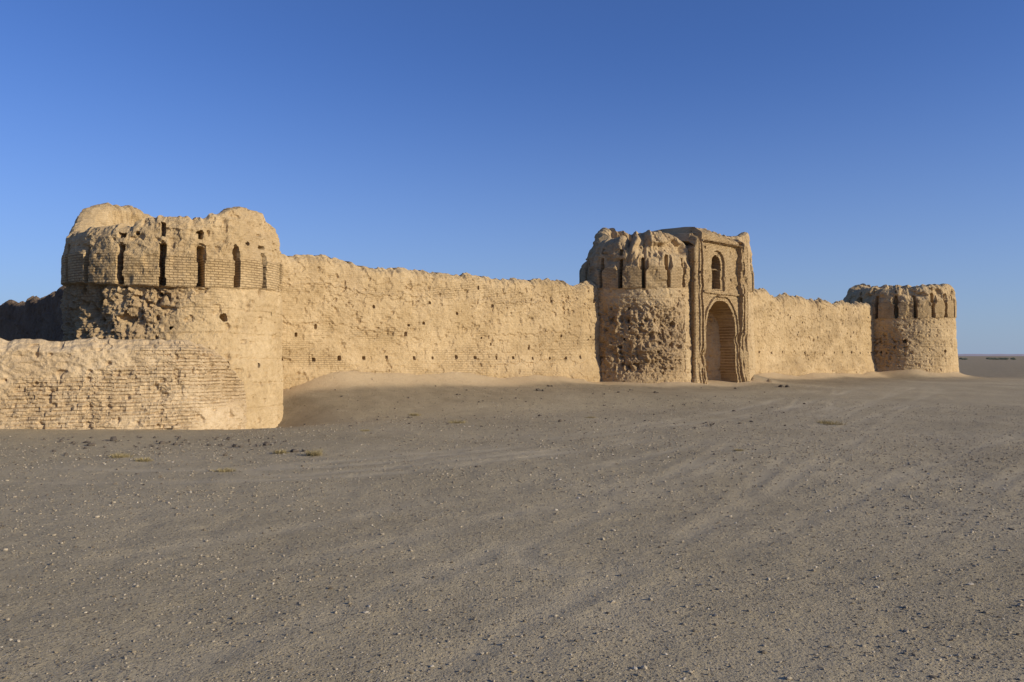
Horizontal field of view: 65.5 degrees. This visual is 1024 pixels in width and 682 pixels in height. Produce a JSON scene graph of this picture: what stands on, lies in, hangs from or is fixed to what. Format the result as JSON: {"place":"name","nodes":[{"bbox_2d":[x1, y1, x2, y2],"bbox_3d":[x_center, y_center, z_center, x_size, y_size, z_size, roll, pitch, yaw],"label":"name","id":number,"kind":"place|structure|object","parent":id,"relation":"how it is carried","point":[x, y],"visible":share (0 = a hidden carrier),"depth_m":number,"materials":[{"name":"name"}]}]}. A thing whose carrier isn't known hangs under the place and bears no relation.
{"place":"outdoors","nodes":[
{"label":"outdoors","id":0,"kind":"place"},
{"bbox_2d":[0,356,1023,681],"bbox_3d":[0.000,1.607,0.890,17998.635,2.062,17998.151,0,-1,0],"label":"ground","id":1,"kind":"structure","parent":0,"point":[978,382],"depth_m":9.36,"materials":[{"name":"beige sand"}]},
{"bbox_2d":[0,286,65,340],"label":"mud brick wall","id":2,"kind":"structure","parent":1,"relation":"on","point":[33,317],"depth_m":46.63,"materials":[{"name":"brown brick"}]},
{"bbox_2d":[106,452,131,457],"bbox_3d":[-8.331,2.417,16.885,0.620,0.128,0.432,0,-1,0],"label":"dry shrub","id":3,"kind":"object","parent":1,"relation":"on","point":[116,455],"visible":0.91,"depth_m":16.88,"materials":[{"name":"beige plant"}]},
{"bbox_2d":[0,337,246,429],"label":"ruined low wall","id":4,"kind":"structure","parent":1,"relation":"on","point":[107,383],"depth_m":23.12,"materials":[{"name":"brick"}]},
{"bbox_2d":[134,457,153,461],"bbox_3d":[-7.528,2.412,16.261,0.396,0.105,0.422,1,-1,-33],"label":"dry shrub","id":5,"kind":"object","parent":1,"relation":"on","point":[141,459],"visible":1,"depth_m":16.23,"materials":[{"name":"beige plant"}]},
{"bbox_2d":[60,202,283,428],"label":"mud brick tower","id":6,"kind":"structure","parent":1,"relation":"on","point":[211,281],"depth_m":26.34,"materials":[{"name":"beige brick"}]},
{"bbox_2d":[212,467,235,471],"bbox_3d":[-5.318,2.379,14.701,0.462,0.094,0.355,0,-1,-22],"label":"dry shrub","id":7,"kind":"object","parent":1,"relation":"on","point":[224,470],"visible":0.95,"depth_m":14.69,"materials":[{"name":"beige plant"}]},
{"bbox_2d":[272,449,289,453],"bbox_3d":[-5.055,2.413,17.451,0.400,0.126,0.348,0,-1,0],"label":"dry shrub","id":8,"kind":"object","parent":1,"relation":"on","point":[281,451],"visible":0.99,"depth_m":17.43,"materials":[{"name":"beige plant"}]},
{"bbox_2d":[290,449,305,451],"bbox_3d":[-4.751,2.432,17.673,0.367,0.089,0.190,1,-1,-34],"label":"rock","id":9,"kind":"object","parent":1,"relation":"on","point":[293,450],"visible":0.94,"depth_m":17.59,"materials":[{"name":"grey stone"}]},
{"bbox_2d":[304,448,324,456],"bbox_3d":[-4.253,2.386,17.089,0.461,0.169,0.444,-1,-1,44],"label":"dry shrub","id":10,"kind":"object","parent":1,"relation":"on","point":[313,453],"visible":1,"depth_m":17.04,"materials":[{"name":"beige plant"}]},
{"bbox_2d":[38,387,805,458],"bbox_3d":[1.158,2.073,30.086,25.996,1.723,26.962,0,-1,0],"label":"rubble","id":11,"kind":"object","parent":1,"relation":"on","point":[114,438],"visible":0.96,"depth_m":20.18,"materials":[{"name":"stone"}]},
{"bbox_2d":[281,254,601,388],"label":"mud brick wall","id":12,"kind":"structure","parent":1,"relation":"on","point":[340,315],"depth_m":36.91,"materials":[{"name":"beige brick"}]},
{"bbox_2d":[445,420,466,423],"bbox_3d":[-1.764,2.544,25.172,0.720,0.139,0.538,0,-1,0],"label":"dry shrub","id":13,"kind":"object","parent":1,"relation":"on","point":[461,422],"visible":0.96,"depth_m":25.14,"materials":[{"name":"beige plant"}]},
{"bbox_2d":[579,227,755,383],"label":"fortress gatehouse","id":14,"kind":"object","parent":1,"relation":"on","point":[675,304],"visible":0.84,"depth_m":44.78,"materials":[{"name":"brick"}]},
{"bbox_2d":[753,288,876,375],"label":"mud brick wall","id":15,"kind":"structure","parent":1,"relation":"on","point":[796,335],"depth_m":61.31,"materials":[{"name":"beige brick"}]},
{"bbox_2d":[821,421,845,424],"bbox_3d":[10.196,2.586,25.273,0.867,0.156,0.659,0,-1,0],"label":"dry shrub","id":16,"kind":"object","parent":1,"relation":"on","point":[828,423],"visible":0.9,"depth_m":25.20,"materials":[{"name":"brown plant"}]},
{"bbox_2d":[843,283,958,372],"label":"mud brick tower","id":17,"kind":"structure","parent":1,"relation":"on","point":[914,327],"depth_m":67.88,"materials":[{"name":"beige brick"}]},
{"bbox_2d":[959,357,1015,359],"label":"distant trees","id":18,"kind":"object","parent":1,"relation":"on","point":[989,358],"visible":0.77,"depth_m":448.94,"materials":[{"name":"grey plant"}]},
{"bbox_2d":[0,0,1023,353],"label":"sky","id":19,"kind":"structure","parent":0,"point":[879,143],"materials":[{"name":"blue"}]},
{"bbox_2d":[958,354,1023,355],"bbox_3d":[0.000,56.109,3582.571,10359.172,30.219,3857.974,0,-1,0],"label":"distant hills","id":20,"kind":"structure","parent":0,"point":[990,354],"depth_m":4328.70,"materials":[{"name":"grey"}]}
]}

